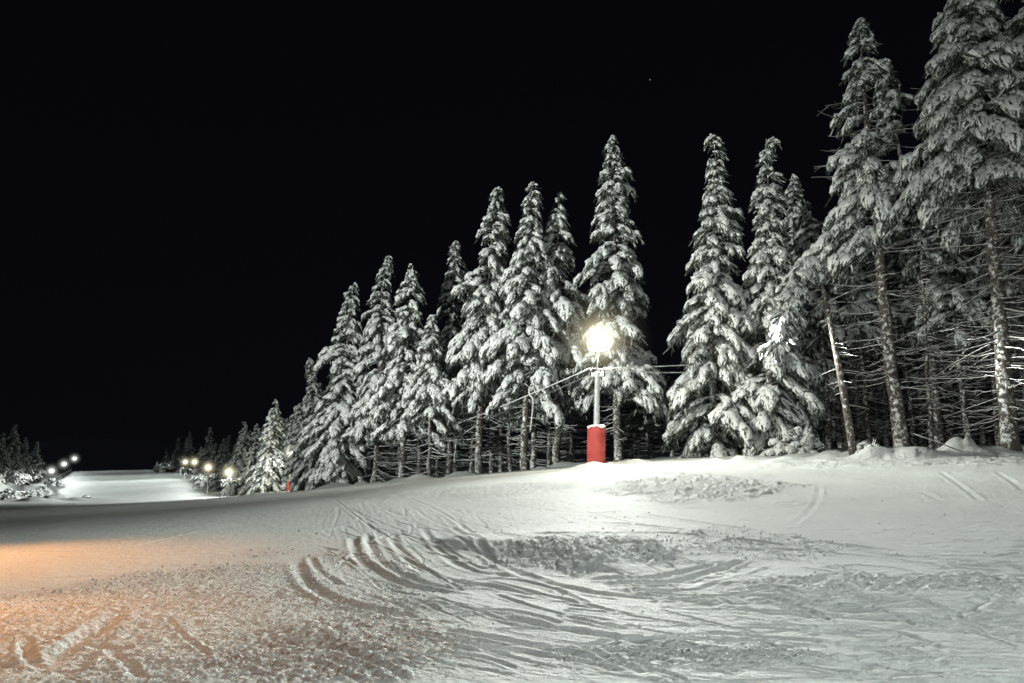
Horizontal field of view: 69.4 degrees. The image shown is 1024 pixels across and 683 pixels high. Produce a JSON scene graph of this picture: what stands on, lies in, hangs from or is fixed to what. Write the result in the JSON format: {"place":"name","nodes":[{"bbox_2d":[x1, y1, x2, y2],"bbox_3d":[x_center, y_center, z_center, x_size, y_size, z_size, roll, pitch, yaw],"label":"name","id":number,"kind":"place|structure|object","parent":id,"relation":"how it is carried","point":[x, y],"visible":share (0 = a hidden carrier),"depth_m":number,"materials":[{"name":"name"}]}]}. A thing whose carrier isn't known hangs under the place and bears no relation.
{"place":"outdoors","nodes":[
{"label":"outdoors","id":0,"kind":"place"},
{"bbox_2d":[0,436,1023,682],"bbox_3d":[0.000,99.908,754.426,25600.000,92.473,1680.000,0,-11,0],"label":"snow ground","id":1,"kind":"structure","parent":0,"point":[132,514],"depth_m":10.34,"materials":[{"name":"white snow"}]},
{"bbox_2d":[0,432,11,481],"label":"spruce","id":2,"kind":"object","parent":1,"relation":"on","point":[5,465],"visible":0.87,"depth_m":286.34,"materials":[{"name":"green plant"}]},
{"bbox_2d":[0,488,20,499],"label":"snowy shrub","id":3,"kind":"object","parent":1,"relation":"on","point":[8,495],"visible":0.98,"depth_m":209.10,"materials":[{"name":"white snow"}]},
{"bbox_2d":[3,425,22,468],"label":"spruce","id":4,"kind":"object","parent":1,"relation":"on","point":[12,445],"visible":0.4,"depth_m":306.49,"materials":[{"name":"green plant"}]},
{"bbox_2d":[5,448,26,484],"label":"spruce","id":5,"kind":"object","parent":1,"relation":"on","point":[17,475],"visible":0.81,"depth_m":260.44,"materials":[{"name":"white plant"}]},
{"bbox_2d":[12,437,33,484],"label":"spruce","id":6,"kind":"object","parent":1,"relation":"on","point":[26,464],"visible":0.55,"depth_m":295.85,"materials":[{"name":"green plant"}]},
{"bbox_2d":[20,489,35,496],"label":"snowy shrub","id":7,"kind":"object","parent":1,"relation":"on","point":[31,493],"visible":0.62,"depth_m":220.33,"materials":[{"name":"white snow"}]},
{"bbox_2d":[28,441,46,482],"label":"spruce","id":8,"kind":"object","parent":1,"relation":"on","point":[38,470],"visible":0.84,"depth_m":325.23,"materials":[{"name":"green plant"}]},
{"bbox_2d":[34,488,43,496],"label":"snowy shrub","id":9,"kind":"object","parent":1,"relation":"on","point":[38,493],"visible":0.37,"depth_m":230.75,"materials":[{"name":"white snow"}]},
{"bbox_2d":[35,483,52,491],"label":"snowy shrub","id":10,"kind":"object","parent":1,"relation":"on","point":[45,488],"visible":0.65,"depth_m":256.30,"materials":[{"name":"white snow"}]},
{"bbox_2d":[44,478,65,485],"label":"snowy shrub","id":11,"kind":"object","parent":1,"relation":"on","point":[54,482],"visible":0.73,"depth_m":293.79,"materials":[{"name":"white snow"}]},
{"bbox_2d":[45,468,71,486],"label":"net fence","id":12,"kind":"object","parent":1,"relation":"on","point":[62,476],"visible":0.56,"depth_m":345.74,"materials":[{"name":"black plastic"}]},
{"bbox_2d":[153,460,158,471],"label":"spruce","id":13,"kind":"object","parent":1,"relation":"on","point":[156,467],"visible":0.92,"depth_m":413.70,"materials":[{"name":"green plant"}]},
{"bbox_2d":[159,447,169,469],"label":"spruce","id":14,"kind":"object","parent":1,"relation":"on","point":[165,461],"visible":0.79,"depth_m":443.59,"materials":[{"name":"green plant"}]},
{"bbox_2d":[162,466,176,472],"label":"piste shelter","id":15,"kind":"object","parent":1,"relation":"on","point":[170,468],"visible":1,"depth_m":408.06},
{"bbox_2d":[168,437,182,470],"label":"spruce","id":16,"kind":"object","parent":1,"relation":"on","point":[177,453],"visible":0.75,"depth_m":433.75,"materials":[{"name":"green plant"}]},
{"bbox_2d":[177,431,196,473],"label":"spruce","id":17,"kind":"object","parent":1,"relation":"on","point":[189,450],"visible":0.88,"depth_m":393.89,"materials":[{"name":"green plant"}]},
{"bbox_2d":[190,445,202,479],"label":"spruce","id":18,"kind":"object","parent":1,"relation":"on","point":[195,466],"visible":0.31,"depth_m":319.43,"materials":[{"name":"green plant"}]},
{"bbox_2d":[190,427,217,488],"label":"spruce","id":19,"kind":"object","parent":1,"relation":"on","point":[209,459],"visible":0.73,"depth_m":257.06,"materials":[{"name":"green plant"}]},
{"bbox_2d":[200,466,215,493],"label":"lift pylon","id":20,"kind":"object","parent":1,"relation":"on","point":[208,467],"visible":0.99,"depth_m":228.17,"materials":[{"name":"metal"}]},
{"bbox_2d":[208,438,228,489],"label":"spruce","id":21,"kind":"object","parent":1,"relation":"on","point":[218,470],"visible":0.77,"depth_m":249.73,"materials":[{"name":"green plant"}]},
{"bbox_2d":[224,435,232,462],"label":"spruce","id":22,"kind":"object","parent":1,"relation":"on","point":[228,444],"visible":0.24,"depth_m":276.93,"materials":[{"name":"green plant"}]},
{"bbox_2d":[220,470,237,496],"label":"lift pylon","id":23,"kind":"object","parent":1,"relation":"on","point":[229,472],"visible":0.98,"depth_m":186.69,"materials":[{"name":"metal"}]},
{"bbox_2d":[224,444,239,491],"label":"spruce","id":24,"kind":"object","parent":1,"relation":"on","point":[232,455],"visible":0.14,"depth_m":224.59,"materials":[{"name":"grey plant"}]},
{"bbox_2d":[220,421,251,496],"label":"spruce","id":25,"kind":"object","parent":1,"relation":"on","point":[242,449],"visible":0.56,"depth_m":200.75,"materials":[{"name":"green plant"}]},
{"bbox_2d":[241,430,253,472],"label":"spruce","id":26,"kind":"object","parent":1,"relation":"on","point":[251,443],"visible":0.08,"depth_m":247.66,"materials":[{"name":"green plant"}]},
{"bbox_2d":[234,424,261,495],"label":"spruce","id":27,"kind":"object","parent":1,"relation":"on","point":[254,449],"visible":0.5,"depth_m":191.17,"materials":[{"name":"grey plant"}]},
{"bbox_2d":[248,441,269,493],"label":"spruce","id":28,"kind":"object","parent":1,"relation":"on","point":[251,483],"visible":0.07,"depth_m":172.37,"materials":[{"name":"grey plant"}]},
{"bbox_2d":[245,399,286,494],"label":"spruce tree","id":29,"kind":"object","parent":1,"relation":"on","point":[264,477],"visible":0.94,"depth_m":146.76,"materials":[{"name":"white plant"}]},
{"bbox_2d":[276,418,291,491],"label":"spruce","id":30,"kind":"object","parent":1,"relation":"on","point":[286,432],"visible":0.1,"depth_m":203.64,"materials":[{"name":"grey plant"}]},
{"bbox_2d":[271,406,297,491],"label":"spruce","id":31,"kind":"object","parent":1,"relation":"on","point":[292,418],"visible":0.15,"depth_m":169.82,"materials":[{"name":"white plant"}]},
{"bbox_2d":[278,452,291,490],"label":"lift pylon","id":32,"kind":"object","parent":1,"relation":"on","point":[279,465],"visible":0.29,"depth_m":137.22,"materials":[{"name":"metal"}]},
{"bbox_2d":[282,403,304,491],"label":"spruce tree","id":33,"kind":"object","parent":1,"relation":"on","point":[292,464],"visible":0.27,"depth_m":90.77,"materials":[{"name":"white plant"}]},
{"bbox_2d":[280,398,310,490],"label":"spruce","id":34,"kind":"object","parent":1,"relation":"on","point":[283,485],"visible":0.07,"depth_m":147.23,"materials":[{"name":"grey plant"}]},
{"bbox_2d":[290,382,324,476],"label":"spruce","id":35,"kind":"object","parent":1,"relation":"on","point":[321,393],"visible":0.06,"depth_m":130.36,"materials":[{"name":"grey plant"}]},
{"bbox_2d":[288,358,327,491],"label":"spruce tree","id":36,"kind":"object","parent":1,"relation":"on","point":[300,476],"visible":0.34,"depth_m":83.22,"materials":[{"name":"white plant"}]},
{"bbox_2d":[295,282,372,489],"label":"spruce tree","id":37,"kind":"object","parent":1,"relation":"on","point":[333,462],"visible":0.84,"depth_m":64.92,"materials":[{"name":"white plant"}]},
{"bbox_2d":[321,375,357,484],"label":"spruce","id":38,"kind":"object","parent":1,"relation":"on","point":[328,388],"visible":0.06,"depth_m":111.84,"materials":[{"name":"grey plant"}]},
{"bbox_2d":[360,441,397,481],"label":"forest spruce","id":39,"kind":"object","parent":1,"relation":"on","point":[382,467],"visible":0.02,"depth_m":72.89,"materials":[{"name":"plant"}]},
{"bbox_2d":[338,255,424,482],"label":"spruce tree","id":40,"kind":"object","parent":1,"relation":"on","point":[378,324],"visible":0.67,"depth_m":62.83,"materials":[{"name":"white plant"}]},
{"bbox_2d":[381,364,417,478],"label":"forest spruce","id":41,"kind":"object","parent":1,"relation":"on","point":[398,459],"visible":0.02,"depth_m":67.23,"materials":[{"name":"grey plant"}]},
{"bbox_2d":[362,263,451,477],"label":"spruce tree","id":42,"kind":"object","parent":1,"relation":"on","point":[392,388],"visible":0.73,"depth_m":54.68,"materials":[{"name":"white plant"}]},
{"bbox_2d":[393,362,439,474],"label":"forest spruce","id":43,"kind":"object","parent":1,"relation":"on","point":[419,456],"visible":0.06,"depth_m":65.17,"materials":[{"name":"grey plant"}]},
{"bbox_2d":[399,314,464,475],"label":"spruce tree","id":44,"kind":"object","parent":1,"relation":"on","point":[423,392],"visible":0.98,"depth_m":51.76,"materials":[{"name":"white plant"}]},
{"bbox_2d":[425,426,457,477],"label":"forest spruce","id":45,"kind":"object","parent":1,"relation":"on","point":[437,472],"visible":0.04,"depth_m":70.93,"materials":[{"name":"grey plant"}]},
{"bbox_2d":[428,240,476,475],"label":"spruce tree","id":46,"kind":"object","parent":1,"relation":"on","point":[454,273],"visible":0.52,"depth_m":61.00,"materials":[{"name":"grey plant"}]},
{"bbox_2d":[432,414,484,471],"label":"forest spruce","id":47,"kind":"object","parent":1,"relation":"on","point":[468,422],"visible":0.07,"depth_m":64.13,"materials":[{"name":"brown plant"}]},
{"bbox_2d":[456,404,493,472],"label":"forest spruce","id":48,"kind":"object","parent":1,"relation":"on","point":[471,451],"visible":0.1,"depth_m":69.15,"materials":[{"name":"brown plant"}]},
{"bbox_2d":[433,186,530,473],"bbox_3d":[-2.077,-0.777,51.902,7.412,21.436,6.473,0,-11,0],"label":"spruce tree","id":49,"kind":"object","parent":1,"relation":"on","point":[482,310],"visible":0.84,"depth_m":51.09,"materials":[{"name":"white plant"}]},
{"bbox_2d":[467,277,515,472],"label":"forest spruce","id":50,"kind":"object","parent":1,"relation":"on","point":[491,459],"visible":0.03,"depth_m":61.34,"materials":[{"name":"grey plant"}]},
{"bbox_2d":[471,354,517,471],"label":"forest spruce","id":51,"kind":"object","parent":1,"relation":"on","point":[500,455],"visible":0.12,"depth_m":56.38,"materials":[{"name":"grey plant"}]},
{"bbox_2d":[486,317,530,471],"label":"forest spruce","id":52,"kind":"object","parent":1,"relation":"on","point":[509,457],"visible":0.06,"depth_m":52.36,"materials":[{"name":"grey plant"}]},
{"bbox_2d":[477,181,572,470],"bbox_3d":[1.066,-0.945,46.875,5.840,19.518,6.288,-3,-11,17],"label":"spruce tree","id":53,"kind":"object","parent":1,"relation":"on","point":[533,348],"visible":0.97,"depth_m":45.82,"materials":[{"name":"white plant"}]},
{"bbox_2d":[499,336,566,469],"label":"forest spruce","id":54,"kind":"object","parent":1,"relation":"on","point":[534,453],"visible":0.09,"depth_m":49.55,"materials":[{"name":"grey plant"}]},
{"bbox_2d":[514,415,553,463],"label":"forest spruce","id":55,"kind":"object","parent":1,"relation":"on","point":[529,437],"visible":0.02,"depth_m":65.36,"materials":[{"name":"grey plant"}]},
{"bbox_2d":[521,388,582,465],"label":"forest spruce","id":56,"kind":"object","parent":1,"relation":"on","point":[549,459],"visible":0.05,"depth_m":55.34,"materials":[{"name":"grey plant"}]},
{"bbox_2d":[522,191,595,463],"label":"spruce tree","id":57,"kind":"object","parent":1,"relation":"on","point":[565,307],"visible":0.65,"depth_m":47.20,"materials":[{"name":"white plant"}]},
{"bbox_2d":[552,298,588,462],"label":"forest spruce","id":58,"kind":"object","parent":1,"relation":"on","point":[573,456],"visible":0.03,"depth_m":69.56,"materials":[{"name":"black plant"}]},
{"bbox_2d":[547,393,602,461],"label":"forest spruce","id":59,"kind":"object","parent":1,"relation":"on","point":[570,444],"visible":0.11,"depth_m":59.47,"materials":[{"name":"black plant"}]},
{"bbox_2d":[574,320,613,453],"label":"forest spruce","id":60,"kind":"object","parent":1,"relation":"on","point":[586,327],"visible":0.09,"depth_m":66.03,"materials":[{"name":"white plant"}]},
{"bbox_2d":[587,331,609,462],"bbox_3d":[4.137,2.886,36.119,1.072,6.939,0.933,9,-14,-39],"label":"lamp post","id":61,"kind":"object","parent":1,"relation":"on","point":[596,430],"visible":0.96,"depth_m":35.81,"materials":[{"name":"metal"}]},
{"bbox_2d":[280,368,589,464],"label":"haul rope","id":62,"kind":"object","parent":61,"relation":"attached to","point":[505,404],"visible":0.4,"depth_m":43.05,"materials":[{"name":"metal"}]},
{"bbox_2d":[528,387,533,432],"bbox_3d":[1.052,3.897,42.243,0.329,2.632,0.304,-8,-13,38],"label":"tow hanger","id":63,"kind":"object","parent":62,"relation":"hanging from","point":[530,431],"visible":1,"depth_m":42.25,"materials":[{"name":"white plastic"}]},
{"bbox_2d":[355,368,603,462],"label":"haul rope","id":64,"kind":"object","parent":61,"relation":"attached to","point":[520,404],"visible":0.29,"depth_m":43.78,"materials":[{"name":"metal"}]},
{"bbox_2d":[590,368,689,372],"bbox_3d":[9.388,1.374,40.021,13.208,1.269,0.060,7,-12,-32],"label":"haul rope","id":65,"kind":"object","parent":61,"relation":"attached to","point":[641,371],"visible":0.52,"depth_m":38.20,"materials":[{"name":"metal"}]},
{"bbox_2d":[604,362,729,368],"bbox_3d":[9.598,1.203,39.645,11.989,1.468,0.060,7,-12,-32],"label":"haul rope","id":66,"kind":"object","parent":61,"relation":"attached to","point":[650,366],"visible":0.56,"depth_m":37.93,"materials":[{"name":"metal"}]},
{"bbox_2d":[563,134,669,460],"bbox_3d":[6.386,-2.708,45.942,6.539,21.754,6.242,0,-11,0],"label":"spruce tree","id":67,"kind":"object","parent":1,"relation":"on","point":[619,298],"visible":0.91,"depth_m":45.30,"materials":[{"name":"white plant"}]},
{"bbox_2d":[600,397,662,458],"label":"forest spruce","id":68,"kind":"object","parent":1,"relation":"on","point":[628,409],"visible":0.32,"depth_m":61.33,"materials":[{"name":"black plant"}]},
{"bbox_2d":[621,385,677,458],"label":"forest spruce","id":69,"kind":"object","parent":1,"relation":"on","point":[640,420],"visible":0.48,"depth_m":55.32,"materials":[{"name":"black plant"}]},
{"bbox_2d":[650,373,686,455],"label":"forest spruce","id":70,"kind":"object","parent":1,"relation":"on","point":[670,382],"visible":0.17,"depth_m":59.51,"materials":[{"name":"grey plant"}]},
{"bbox_2d":[660,133,764,457],"bbox_3d":[11.114,-2.061,41.502,5.866,20.346,6.287,-4,-11,19],"label":"spruce tree","id":71,"kind":"object","parent":1,"relation":"on","point":[697,331],"visible":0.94,"depth_m":39.90,"materials":[{"name":"white plant"}]},
{"bbox_2d":[722,331,765,394],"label":"forest spruce","id":72,"kind":"object","parent":1,"relation":"on","point":[748,370],"visible":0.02,"depth_m":54.40,"materials":[{"name":"black plant"}]},
{"bbox_2d":[708,136,828,455],"bbox_3d":[13.348,-1.897,39.974,6.294,19.907,5.326,0,-11,0],"label":"spruce tree","id":73,"kind":"object","parent":1,"relation":"on","point":[789,396],"visible":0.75,"depth_m":38.98,"materials":[{"name":"white plant"}]},
{"bbox_2d":[759,422,824,455],"bbox_3d":[13.506,4.934,35.644,3.101,2.172,3.244,0,-11,0],"label":"snowy shrub","id":74,"kind":"object","parent":1,"relation":"on","point":[792,442],"visible":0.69,"depth_m":34.91,"materials":[{"name":"white snow"}]},
{"bbox_2d":[760,174,847,442],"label":"spruce tree","id":75,"kind":"object","parent":1,"relation":"on","point":[794,194],"visible":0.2,"depth_m":47.04,"materials":[{"name":"white plant"}]},
{"bbox_2d":[755,253,868,455],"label":"bent spruce","id":76,"kind":"object","parent":1,"relation":"on","point":[792,291],"visible":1,"depth_m":31.79,"materials":[{"name":"white plant"}]},
{"bbox_2d":[792,201,858,449],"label":"forest spruce","id":77,"kind":"object","parent":1,"relation":"on","point":[807,232],"visible":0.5,"depth_m":45.29,"materials":[{"name":"grey plant"}]},
{"bbox_2d":[830,359,871,447],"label":"forest spruce","id":78,"kind":"object","parent":1,"relation":"on","point":[839,443],"visible":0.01,"depth_m":55.58,"materials":[{"name":"grey plant"}]},
{"bbox_2d":[820,232,886,447],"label":"forest spruce","id":79,"kind":"object","parent":1,"relation":"on","point":[844,438],"visible":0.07,"depth_m":49.66,"materials":[{"name":"grey plant"}]},
{"bbox_2d":[835,272,884,444],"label":"forest spruce","id":80,"kind":"object","parent":1,"relation":"on","point":[860,438],"visible":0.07,"depth_m":51.69,"materials":[{"name":"grey plant"}]},
{"bbox_2d":[824,235,900,442],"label":"forest spruce","id":81,"kind":"object","parent":1,"relation":"on","point":[869,331],"visible":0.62,"depth_m":44.19,"materials":[{"name":"grey plant"}]},
{"bbox_2d":[855,439,882,453],"bbox_3d":[14.923,4.472,30.712,1.163,0.832,1.070,-10,-15,44],"label":"snowy shrub","id":82,"kind":"object","parent":1,"relation":"on","point":[863,445],"visible":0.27,"depth_m":30.65,"materials":[{"name":"white snow"}]},
{"bbox_2d":[796,17,950,447],"bbox_3d":[18.013,-5.443,36.768,6.836,23.188,6.294,0,-11,0],"label":"spruce tree","id":83,"kind":"object","parent":1,"relation":"on","point":[848,216],"visible":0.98,"depth_m":36.37,"materials":[{"name":"white plant"}]},
{"bbox_2d":[846,367,907,445],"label":"forest spruce","id":84,"kind":"object","parent":1,"relation":"on","point":[879,441],"visible":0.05,"depth_m":59.81,"materials":[{"name":"grey plant"}]},
{"bbox_2d":[846,245,913,446],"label":"forest spruce","id":85,"kind":"object","parent":1,"relation":"on","point":[886,440],"visible":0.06,"depth_m":51.87,"materials":[{"name":"grey plant"}]},
{"bbox_2d":[866,249,920,437],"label":"forest spruce","id":86,"kind":"object","parent":1,"relation":"on","point":[879,358],"visible":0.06,"depth_m":50.28,"materials":[{"name":"grey plant"}]},
{"bbox_2d":[864,230,951,446],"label":"forest spruce","id":87,"kind":"object","parent":1,"relation":"on","point":[891,261],"visible":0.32,"depth_m":46.59,"materials":[{"name":"grey plant"}]},
{"bbox_2d":[862,57,980,447],"bbox_3d":[23.365,-5.374,42.420,5.231,24.257,5.054,8,-13,-35],"label":"spruce tree","id":88,"kind":"object","parent":1,"relation":"on","point":[887,92],"visible":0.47,"depth_m":42.70,"materials":[{"name":"white plant"}]},
{"bbox_2d":[895,205,958,449],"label":"spruce tree","id":89,"kind":"object","parent":1,"relation":"on","point":[929,260],"visible":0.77,"depth_m":36.80,"materials":[{"name":"grey plant"}]},
{"bbox_2d":[894,265,959,445],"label":"forest spruce","id":90,"kind":"object","parent":1,"relation":"on","point":[922,441],"visible":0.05,"depth_m":54.87,"materials":[{"name":"grey plant"}]},
{"bbox_2d":[901,244,959,433],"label":"forest spruce","id":91,"kind":"object","parent":1,"relation":"on","point":[914,354],"visible":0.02,"depth_m":49.35,"materials":[{"name":"black plant"}]},
{"bbox_2d":[913,433,963,451],"bbox_3d":[17.370,4.123,30.168,1.775,0.814,0.082,-4,-11,19],"label":"fallen branch","id":92,"kind":"object","parent":1,"relation":"on","point":[936,441],"visible":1,"depth_m":30.20,"materials":[{"name":"wood"}]},
{"bbox_2d":[894,186,989,440],"bbox_3d":[25.924,-1.397,45.112,5.550,17.095,4.692,6,-12,-31],"label":"forest spruce","id":93,"kind":"object","parent":1,"relation":"on","point":[950,434],"visible":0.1,"depth_m":44.11,"materials":[{"name":"grey plant"}]},
{"bbox_2d":[917,341,975,438],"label":"forest spruce","id":94,"kind":"object","parent":1,"relation":"on","point":[953,397],"visible":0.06,"depth_m":51.96,"materials":[{"name":"grey plant"}]},
{"bbox_2d":[876,0,1023,451],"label":"spruce tree","id":95,"kind":"object","parent":1,"relation":"on","point":[970,120],"visible":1,"depth_m":32.24,"materials":[{"name":"white plant"}]},
{"bbox_2d":[914,209,997,440],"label":"forest spruce","id":96,"kind":"object","parent":1,"relation":"on","point":[945,302],"visible":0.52,"depth_m":40.37,"materials":[{"name":"grey plant"}]},
{"bbox_2d":[936,217,1013,444],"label":"forest spruce","id":97,"kind":"object","parent":1,"relation":"on","point":[981,436],"visible":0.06,"depth_m":48.02,"materials":[{"name":"grey plant"}]},
{"bbox_2d":[965,356,993,443],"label":"forest spruce","id":98,"kind":"object","parent":1,"relation":"on","point":[990,439],"visible":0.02,"depth_m":54.76,"materials":[{"name":"grey plant"}]},
{"bbox_2d":[941,229,1023,445],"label":"forest spruce","id":99,"kind":"object","parent":1,"relation":"on","point":[986,298],"visible":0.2,"depth_m":41.95,"materials":[{"name":"grey plant"}]},
{"bbox_2d":[962,326,1023,439],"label":"forest spruce","id":100,"kind":"object","parent":1,"relation":"on","point":[990,379],"visible":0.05,"depth_m":50.47,"materials":[{"name":"grey plant"}]},
{"bbox_2d":[967,0,1023,407],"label":"spruce tree","id":101,"kind":"object","parent":1,"relation":"on","point":[1015,26],"visible":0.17,"depth_m":39.50,"materials":[{"name":"white plant"}]},
{"bbox_2d":[970,240,1023,424],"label":"forest spruce","id":102,"kind":"object","parent":1,"relation":"on","point":[1019,305],"visible":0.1,"depth_m":44.33,"materials":[{"name":"grey plant"}]},
{"bbox_2d":[1011,266,1023,396],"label":"forest spruce","id":103,"kind":"object","parent":1,"relation":"on","point":[1022,271],"visible":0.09,"depth_m":46.88,"materials":[{"name":"grey plant"}]},
{"bbox_2d":[0,0,1023,450],"label":"sky","id":104,"kind":"structure","parent":0,"point":[193,193],"materials":[{"name":"black"}]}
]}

